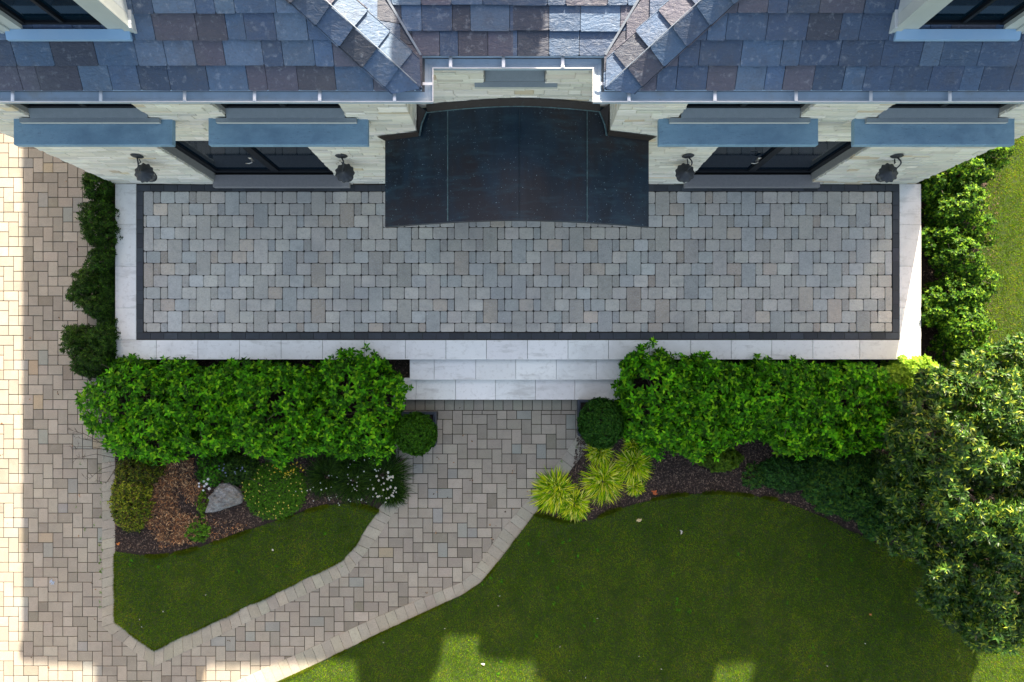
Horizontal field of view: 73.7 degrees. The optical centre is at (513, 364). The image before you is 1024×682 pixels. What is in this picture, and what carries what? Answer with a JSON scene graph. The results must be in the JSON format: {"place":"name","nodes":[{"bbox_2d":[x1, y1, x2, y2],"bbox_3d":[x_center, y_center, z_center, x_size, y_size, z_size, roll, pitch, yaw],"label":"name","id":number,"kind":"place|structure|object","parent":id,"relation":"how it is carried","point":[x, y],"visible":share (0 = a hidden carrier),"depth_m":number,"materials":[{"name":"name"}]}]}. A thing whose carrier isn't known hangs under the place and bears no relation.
{"place":"outdoors","nodes":[
{"label":"outdoors","id":0,"kind":"place"},
{"bbox_2d":[113,504,378,649],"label":"lawn","id":1,"kind":"structure","parent":0,"point":[191,595],"depth_m":12.61,"materials":[{"name":"green plant"}]},
{"bbox_2d":[112,537,360,650],"bbox_3d":[-5.078,4.258,12.585,4.682,0.058,1.881,-4,90,0],"label":"grass edge","id":2,"kind":"object","parent":1,"relation":"on","point":[195,630],"depth_m":12.60,"materials":[{"name":"green plant"}]},
{"bbox_2d":[144,502,378,560],"bbox_3d":[-4.665,3.025,12.565,4.460,0.098,0.426,-12,90,0],"label":"grass edge","id":3,"kind":"object","parent":1,"relation":"on","point":[238,535],"depth_m":12.60,"materials":[{"name":"green plant"}]},
{"bbox_2d":[100,181,404,554],"bbox_3d":[-4.908,-1.126,12.664,5.471,0.080,9.302,0,90,0],"label":"planting bed","id":4,"kind":"object","parent":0,"point":[273,397],"visible":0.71,"depth_m":12.62,"materials":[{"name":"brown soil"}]},
{"bbox_2d":[65,264,114,322],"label":"yew bush","id":5,"kind":"object","parent":4,"relation":"on","point":[92,295],"visible":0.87,"depth_m":11.99,"materials":[{"name":"green plant"}]},
{"bbox_2d":[59,314,133,381],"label":"yew bush","id":6,"kind":"object","parent":4,"relation":"on","point":[94,349],"visible":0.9,"depth_m":11.93,"materials":[{"name":"green plant"}]},
{"bbox_2d":[75,172,122,282],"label":"yew bush","id":7,"kind":"object","parent":4,"relation":"on","point":[101,224],"visible":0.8,"depth_m":11.93,"materials":[{"name":"green plant"}]},
{"bbox_2d":[107,465,155,532],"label":"shrub","id":8,"kind":"object","parent":4,"relation":"on","point":[140,511],"visible":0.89,"depth_m":12.35,"materials":[{"name":"green plant"}]},
{"bbox_2d":[74,353,202,465],"bbox_3d":[-6.721,0.760,12.134,2.230,1.141,2.133,0,90,0],"label":"hedge shrub","id":9,"kind":"object","parent":4,"relation":"on","point":[126,441],"visible":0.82,"depth_m":11.85,"materials":[{"name":"green plant"}]},
{"bbox_2d":[66,427,117,483],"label":"dead branch","id":10,"kind":"object","parent":9,"relation":"attached to","point":[93,454],"visible":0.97,"depth_m":12.43,"materials":[{"name":"brown plant"}]},
{"bbox_2d":[113,456,167,488],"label":"shrub","id":11,"kind":"object","parent":4,"relation":"on","point":[139,472],"visible":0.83,"depth_m":12.34,"materials":[{"name":"green plant"}]},
{"bbox_2d":[136,457,200,544],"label":"dry clippings","id":12,"kind":"object","parent":4,"relation":"on","point":[193,497],"visible":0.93,"depth_m":12.56,"materials":[{"name":"brown plant"}]},
{"bbox_2d":[184,518,211,542],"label":"leafy perennial","id":13,"kind":"object","parent":4,"relation":"on","point":[204,532],"visible":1,"depth_m":12.54,"materials":[{"name":"green plant"}]},
{"bbox_2d":[153,475,246,549],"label":"dry clippings","id":14,"kind":"object","parent":4,"relation":"on","point":[163,542],"visible":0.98,"depth_m":12.60,"materials":[{"name":"brown plant"}]},
{"bbox_2d":[144,355,257,459],"bbox_3d":[-5.555,0.745,12.099,2.034,1.187,1.867,0,90,0],"label":"hedge shrub","id":15,"kind":"object","parent":4,"relation":"on","point":[174,381],"visible":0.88,"depth_m":11.80,"materials":[{"name":"green plant"}]},
{"bbox_2d":[195,490,208,520],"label":"leafy perennial","id":16,"kind":"object","parent":4,"relation":"on","point":[200,504],"visible":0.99,"depth_m":12.55,"materials":[{"name":"green plant"}]},
{"bbox_2d":[198,478,210,490],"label":"white blossoms","id":17,"kind":"object","parent":4,"relation":"on","point":[205,484],"visible":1,"depth_m":12.42,"materials":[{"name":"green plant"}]},
{"bbox_2d":[195,452,226,487],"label":"leafy perennial","id":18,"kind":"object","parent":4,"relation":"on","point":[208,469],"visible":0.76,"depth_m":12.43,"materials":[{"name":"green plant"}]},
{"bbox_2d":[205,482,243,512],"bbox_3d":[-5.370,2.418,12.556,0.771,0.330,0.487,-19,90,0],"label":"boulder","id":19,"kind":"object","parent":4,"relation":"on","point":[223,495],"visible":0.96,"depth_m":12.48,"materials":[{"name":"stone"}]},
{"bbox_2d":[215,451,260,486],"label":"leafy perennial","id":20,"kind":"object","parent":4,"relation":"on","point":[232,462],"visible":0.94,"depth_m":12.44,"materials":[{"name":"green plant"}]},
{"bbox_2d":[241,460,309,521],"bbox_3d":[-4.393,2.317,12.514,1.305,0.295,1.180,0,90,0],"label":"flower mound","id":21,"kind":"object","parent":4,"relation":"on","point":[274,490],"visible":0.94,"depth_m":12.51,"materials":[{"name":"green plant"}]},
{"bbox_2d":[241,464,305,518],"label":"yellow flowers","id":22,"kind":"object","parent":21,"relation":"on","point":[279,495],"visible":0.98,"depth_m":12.40,"materials":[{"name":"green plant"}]},
{"bbox_2d":[216,357,341,471],"bbox_3d":[-4.141,0.842,12.076,2.351,1.268,2.086,0,90,0],"label":"hedge shrub","id":23,"kind":"object","parent":4,"relation":"on","point":[256,444],"visible":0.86,"depth_m":11.73,"materials":[{"name":"green plant"}]},
{"bbox_2d":[159,359,409,396],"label":"mulch chips","id":24,"kind":"object","parent":4,"relation":"on","point":[314,367],"visible":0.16,"depth_m":12.61,"materials":[{"name":"brown wood"}]},
{"bbox_2d":[272,460,305,475],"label":"yellow flowers","id":25,"kind":"object","parent":4,"relation":"on","point":[291,469],"visible":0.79,"depth_m":12.31,"materials":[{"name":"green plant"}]},
{"bbox_2d":[301,453,348,500],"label":"strappy perennial","id":26,"kind":"object","parent":4,"relation":"on","point":[315,477],"visible":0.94,"depth_m":12.53,"materials":[{"name":"green plant"}]},
{"bbox_2d":[295,474,382,505],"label":"white daisies","id":27,"kind":"object","parent":4,"relation":"on","point":[351,491],"visible":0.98,"depth_m":12.44,"materials":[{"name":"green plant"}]},
{"bbox_2d":[327,440,372,481],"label":"strappy perennial","id":28,"kind":"object","parent":4,"relation":"on","point":[340,463],"visible":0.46,"depth_m":12.52,"materials":[{"name":"green plant"}]},
{"bbox_2d":[326,458,376,507],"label":"strappy perennial","id":29,"kind":"object","parent":4,"relation":"on","point":[349,488],"visible":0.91,"depth_m":12.53,"materials":[{"name":"green plant"}]},
{"bbox_2d":[294,343,413,465],"bbox_3d":[-2.872,0.692,12.014,2.140,1.367,2.239,0,90,0],"label":"hedge shrub","id":30,"kind":"object","parent":4,"relation":"on","point":[359,444],"visible":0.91,"depth_m":11.72,"materials":[{"name":"green plant"}]},
{"bbox_2d":[352,449,416,511],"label":"strappy perennial","id":31,"kind":"object","parent":4,"relation":"on","point":[389,464],"visible":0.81,"depth_m":12.53,"materials":[{"name":"green plant"}]},
{"bbox_2d":[376,471,396,502],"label":"white daisies","id":32,"kind":"object","parent":4,"relation":"on","point":[390,476],"visible":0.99,"depth_m":12.28,"materials":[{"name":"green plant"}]},
{"bbox_2d":[378,474,411,508],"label":"strappy perennial","id":33,"kind":"object","parent":4,"relation":"on","point":[397,499],"visible":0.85,"depth_m":12.55,"materials":[{"name":"green plant"}]},
{"bbox_2d":[0,132,589,681],"bbox_3d":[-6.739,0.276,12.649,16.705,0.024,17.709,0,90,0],"label":"driveway paving","id":34,"kind":"structure","parent":0,"point":[360,590],"depth_m":12.64,"materials":[{"name":"grey stone"}]},
{"bbox_2d":[0,248,527,667],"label":"leaf litter","id":35,"kind":"object","parent":34,"relation":"on","point":[229,640],"visible":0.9,"depth_m":12.63,"materials":[{"name":"brown plant"}]},
{"bbox_2d":[75,446,577,606],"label":"weeds","id":36,"kind":"object","parent":34,"relation":"on","point":[101,537],"visible":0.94,"depth_m":12.62,"materials":[{"name":"green plant"}]},
{"bbox_2d":[102,396,588,681],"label":"paving edge course","id":37,"kind":"object","parent":34,"relation":"attached to","point":[185,643],"visible":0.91,"depth_m":12.63,"materials":[{"name":"stone"}]},
{"bbox_2d":[402,411,436,445],"bbox_3d":[-1.690,1.146,12.428,0.610,0.424,0.610,0,90,0],"label":"planter","id":38,"kind":"object","parent":34,"relation":"on","point":[433,415],"visible":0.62,"depth_m":12.22,"materials":[{"name":"grey ceramic"}]},
{"bbox_2d":[393,411,437,456],"bbox_3d":[-1.697,1.201,11.909,0.796,0.862,0.812,0,90,0],"label":"boxwood ball","id":39,"kind":"object","parent":38,"relation":"on","point":[415,433],"visible":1,"depth_m":11.63,"materials":[{"name":"green plant"}]},
{"bbox_2d":[394,359,621,399],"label":"entry steps","id":40,"kind":"structure","parent":34,"relation":"on","point":[509,379],"depth_m":12.34,"materials":[{"name":"stone"}]},
{"bbox_2d":[279,493,1023,681],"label":"lawn","id":41,"kind":"structure","parent":0,"point":[711,669],"depth_m":12.61,"materials":[{"name":"green plant"}]},
{"bbox_2d":[277,538,516,681],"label":"grass edge","id":42,"kind":"object","parent":41,"relation":"on","point":[369,638],"depth_m":12.61,"materials":[{"name":"green plant"}]},
{"bbox_2d":[128,525,852,674],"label":"lawn weeds","id":43,"kind":"object","parent":41,"relation":"on","point":[501,580],"visible":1,"depth_m":12.59,"materials":[{"name":"green plant"}]},
{"bbox_2d":[534,489,779,523],"bbox_3d":[2.643,2.562,12.567,4.590,0.094,0.428,-6,90,0],"label":"grass edge","id":44,"kind":"object","parent":41,"relation":"on","point":[661,497],"depth_m":12.60,"materials":[{"name":"green plant"}]},
{"bbox_2d":[537,169,1021,594],"bbox_3d":[7.786,-0.346,12.664,14.803,0.080,10.862,0,90,0],"label":"planting bed","id":45,"kind":"object","parent":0,"point":[639,382],"visible":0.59,"depth_m":12.62,"materials":[{"name":"brown soil"}]},
{"bbox_2d":[527,466,581,519],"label":"ornamental grass","id":46,"kind":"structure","parent":45,"relation":"on","point":[548,497],"depth_m":12.54,"materials":[{"name":"green plant"}]},
{"bbox_2d":[558,485,591,521],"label":"ornamental grass","id":47,"kind":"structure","parent":45,"relation":"on","point":[581,507],"depth_m":12.55,"materials":[{"name":"green plant"}]},
{"bbox_2d":[577,400,613,435],"bbox_3d":[1.489,0.945,12.428,0.650,0.424,0.650,0,90,0],"label":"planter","id":48,"kind":"object","parent":45,"relation":"on","point":[581,404],"visible":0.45,"depth_m":12.22,"materials":[{"name":"grey ceramic"}]},
{"bbox_2d":[577,397,624,449],"bbox_3d":[1.531,1.012,11.924,0.841,0.833,0.928,0,90,0],"label":"boxwood ball","id":49,"kind":"object","parent":48,"relation":"on","point":[601,423],"visible":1,"depth_m":11.66,"materials":[{"name":"green plant"}]},
{"bbox_2d":[581,445,617,468],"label":"ornamental grass","id":50,"kind":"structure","parent":45,"relation":"on","point":[598,456],"depth_m":12.57,"materials":[{"name":"green plant"}]},
{"bbox_2d":[578,456,625,506],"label":"ornamental grass","id":51,"kind":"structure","parent":45,"relation":"on","point":[600,490],"depth_m":12.55,"materials":[{"name":"green plant"}]},
{"bbox_2d":[610,447,654,490],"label":"ornamental grass","id":52,"kind":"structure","parent":45,"relation":"on","point":[639,468],"depth_m":12.54,"materials":[{"name":"green plant"}]},
{"bbox_2d":[626,478,645,497],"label":"ornamental grass","id":53,"kind":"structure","parent":45,"relation":"on","point":[637,489],"depth_m":12.57,"materials":[{"name":"green plant"}]},
{"bbox_2d":[621,437,652,462],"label":"ornamental grass","id":54,"kind":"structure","parent":45,"relation":"on","point":[630,445],"depth_m":12.55,"materials":[{"name":"green plant"}]},
{"bbox_2d":[610,336,711,461],"bbox_3d":[2.681,0.611,12.006,1.870,1.375,2.243,0,90,0],"label":"hedge shrub","id":55,"kind":"object","parent":45,"relation":"on","point":[647,432],"visible":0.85,"depth_m":11.63,"materials":[{"name":"green plant"}]},
{"bbox_2d":[659,350,765,464],"bbox_3d":[3.454,0.661,12.026,2.010,1.290,1.867,-25,90,0],"label":"hedge shrub","id":56,"kind":"object","parent":45,"relation":"on","point":[720,372],"visible":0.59,"depth_m":11.66,"materials":[{"name":"green plant"}]},
{"bbox_2d":[540,420,898,543],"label":"mulch chips","id":57,"kind":"object","parent":45,"relation":"on","point":[680,482],"visible":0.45,"depth_m":12.61,"materials":[{"name":"brown wood"}]},
{"bbox_2d":[694,448,744,472],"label":"leafy perennial","id":58,"kind":"object","parent":45,"relation":"on","point":[732,460],"visible":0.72,"depth_m":12.39,"materials":[{"name":"green plant"}]},
{"bbox_2d":[741,461,765,489],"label":"dark perennial","id":59,"kind":"object","parent":45,"relation":"on","point":[754,482],"visible":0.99,"depth_m":12.50,"materials":[{"name":"green plant"}]},
{"bbox_2d":[719,353,830,460],"bbox_3d":[4.720,0.735,12.003,1.979,1.385,1.931,0,90,0],"label":"hedge shrub","id":60,"kind":"object","parent":45,"relation":"on","point":[799,374],"visible":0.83,"depth_m":11.68,"materials":[{"name":"green plant"}]},
{"bbox_2d":[758,454,812,493],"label":"dark perennial","id":61,"kind":"object","parent":45,"relation":"on","point":[798,476],"visible":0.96,"depth_m":12.41,"materials":[{"name":"green plant"}]},
{"bbox_2d":[801,443,896,521],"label":"dark perennial","id":62,"kind":"object","parent":45,"relation":"on","point":[825,488],"visible":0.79,"depth_m":12.30,"materials":[{"name":"green plant"}]},
{"bbox_2d":[797,357,907,461],"bbox_3d":[5.960,0.719,12.036,2.019,1.357,1.846,-11,90,0],"label":"hedge shrub","id":63,"kind":"object","parent":45,"relation":"on","point":[842,432],"visible":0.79,"depth_m":11.67,"materials":[{"name":"green plant"}]},
{"bbox_2d":[853,489,901,541],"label":"dark perennial","id":64,"kind":"object","parent":45,"relation":"on","point":[871,522],"visible":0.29,"depth_m":12.36,"materials":[{"name":"green plant"}]},
{"bbox_2d":[864,354,938,401],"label":"golden shrub","id":65,"kind":"object","parent":45,"relation":"on","point":[904,369],"visible":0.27,"depth_m":11.80,"materials":[{"name":"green plant"}]},
{"bbox_2d":[869,332,1023,656],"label":"magnolia tree","id":66,"kind":"object","parent":45,"relation":"on","point":[943,477],"visible":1,"depth_m":10.77,"materials":[{"name":"green plant"}]},
{"bbox_2d":[920,298,997,372],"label":"side shrub","id":67,"kind":"object","parent":45,"relation":"on","point":[945,322],"visible":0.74,"depth_m":11.92,"materials":[{"name":"green plant"}]},
{"bbox_2d":[921,175,998,257],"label":"side shrub","id":68,"kind":"object","parent":45,"relation":"on","point":[963,209],"visible":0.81,"depth_m":11.97,"materials":[{"name":"green plant"}]},
{"bbox_2d":[922,154,1001,365],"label":"mulch chips","id":69,"kind":"object","parent":45,"relation":"on","point":[932,280],"visible":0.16,"depth_m":12.61,"materials":[{"name":"brown plant"}]},
{"bbox_2d":[921,236,1003,318],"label":"side shrub","id":70,"kind":"object","parent":45,"relation":"on","point":[973,269],"visible":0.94,"depth_m":11.96,"materials":[{"name":"green plant"}]},
{"bbox_2d":[920,145,1014,208],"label":"side shrub","id":71,"kind":"object","parent":45,"relation":"on","point":[972,168],"visible":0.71,"depth_m":11.98,"materials":[{"name":"green plant"}]},
{"bbox_2d":[979,136,1023,364],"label":"side lawn","id":72,"kind":"structure","parent":0,"point":[1000,233],"depth_m":12.61,"materials":[{"name":"green plant"}]},
{"label":"ground","id":73,"kind":"structure","parent":0,"visible":0},
{"bbox_2d":[0,0,1023,227],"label":"house","id":74,"kind":"structure","parent":73,"relation":"on","point":[429,112],"depth_m":7.66,"materials":[{"name":"stone"}]},
{"bbox_2d":[10,104,175,146],"bbox_3d":[-5.522,-3.144,8.353,2.087,1.425,0.502,0,90,0],"label":"window","id":75,"kind":"structure","parent":74,"relation":"in","point":[48,125],"depth_m":8.97,"materials":[{"name":"blue metal"}]},
{"bbox_2d":[130,154,156,182],"bbox_3d":[-5.807,-3.050,10.761,0.310,0.659,0.361,3,90,0],"label":"wall lantern","id":76,"kind":"object","parent":74,"relation":"attached to","point":[144,172],"depth_m":10.72,"materials":[{"name":"metal"}]},
{"bbox_2d":[161,141,350,187],"bbox_3d":[-4.110,-3.306,11.008,2.420,2.356,0.307,0,90,0],"label":"double door","id":77,"kind":"structure","parent":74,"relation":"in","point":[206,159],"depth_m":11.69,"materials":[{"name":"black glass"}]},
{"bbox_2d":[209,104,368,146],"bbox_3d":[-2.957,-3.144,8.353,2.097,1.425,0.502,0,90,0],"label":"window","id":78,"kind":"structure","parent":74,"relation":"in","point":[245,125],"depth_m":8.97,"materials":[{"name":"blue metal"}]},
{"bbox_2d":[335,154,354,182],"bbox_3d":[-2.647,-3.050,10.761,0.310,0.659,0.361,0,90,0],"label":"wall lantern","id":79,"kind":"object","parent":74,"relation":"attached to","point":[344,172],"depth_m":10.71,"materials":[{"name":"metal"}]},
{"bbox_2d":[475,70,557,88],"bbox_3d":[0.037,-3.675,8.195,1.055,1.110,0.270,0,90,0],"label":"window","id":80,"kind":"structure","parent":74,"relation":"in","point":[489,75],"depth_m":8.66,"materials":[{"name":"grey stone"}]},
{"bbox_2d":[675,154,694,182],"bbox_3d":[2.709,-3.050,10.761,0.311,0.659,0.361,-2,90,0],"label":"wall lantern","id":81,"kind":"object","parent":74,"relation":"attached to","point":[685,172],"depth_m":10.71,"materials":[{"name":"metal"}]},
{"bbox_2d":[657,104,817,146],"bbox_3d":[2.964,-3.144,8.353,2.097,1.425,0.502,0,90,0],"label":"window","id":82,"kind":"structure","parent":74,"relation":"in","point":[699,125],"depth_m":8.97,"materials":[{"name":"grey metal"}]},
{"bbox_2d":[683,141,864,187],"bbox_3d":[4.240,-3.306,11.008,2.400,2.356,0.307,0,90,0],"label":"double door","id":83,"kind":"structure","parent":74,"relation":"in","point":[817,160],"depth_m":11.69,"materials":[{"name":"black glass"}]},
{"bbox_2d":[875,154,903,182],"bbox_3d":[5.916,-3.050,10.761,0.311,0.659,0.361,2,90,0],"label":"wall lantern","id":84,"kind":"object","parent":74,"relation":"attached to","point":[887,172],"depth_m":10.72,"materials":[{"name":"metal"}]},
{"bbox_2d":[851,104,1016,146],"bbox_3d":[5.538,-3.144,8.353,2.107,1.425,0.502,0,90,0],"label":"window","id":85,"kind":"structure","parent":74,"relation":"in","point":[900,125],"depth_m":8.97,"materials":[{"name":"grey metal"}]},
{"bbox_2d":[115,173,920,358],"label":"terrace","id":86,"kind":"structure","parent":73,"relation":"on","point":[822,271],"depth_m":12.19,"materials":[{"name":"stone"}]}
]}

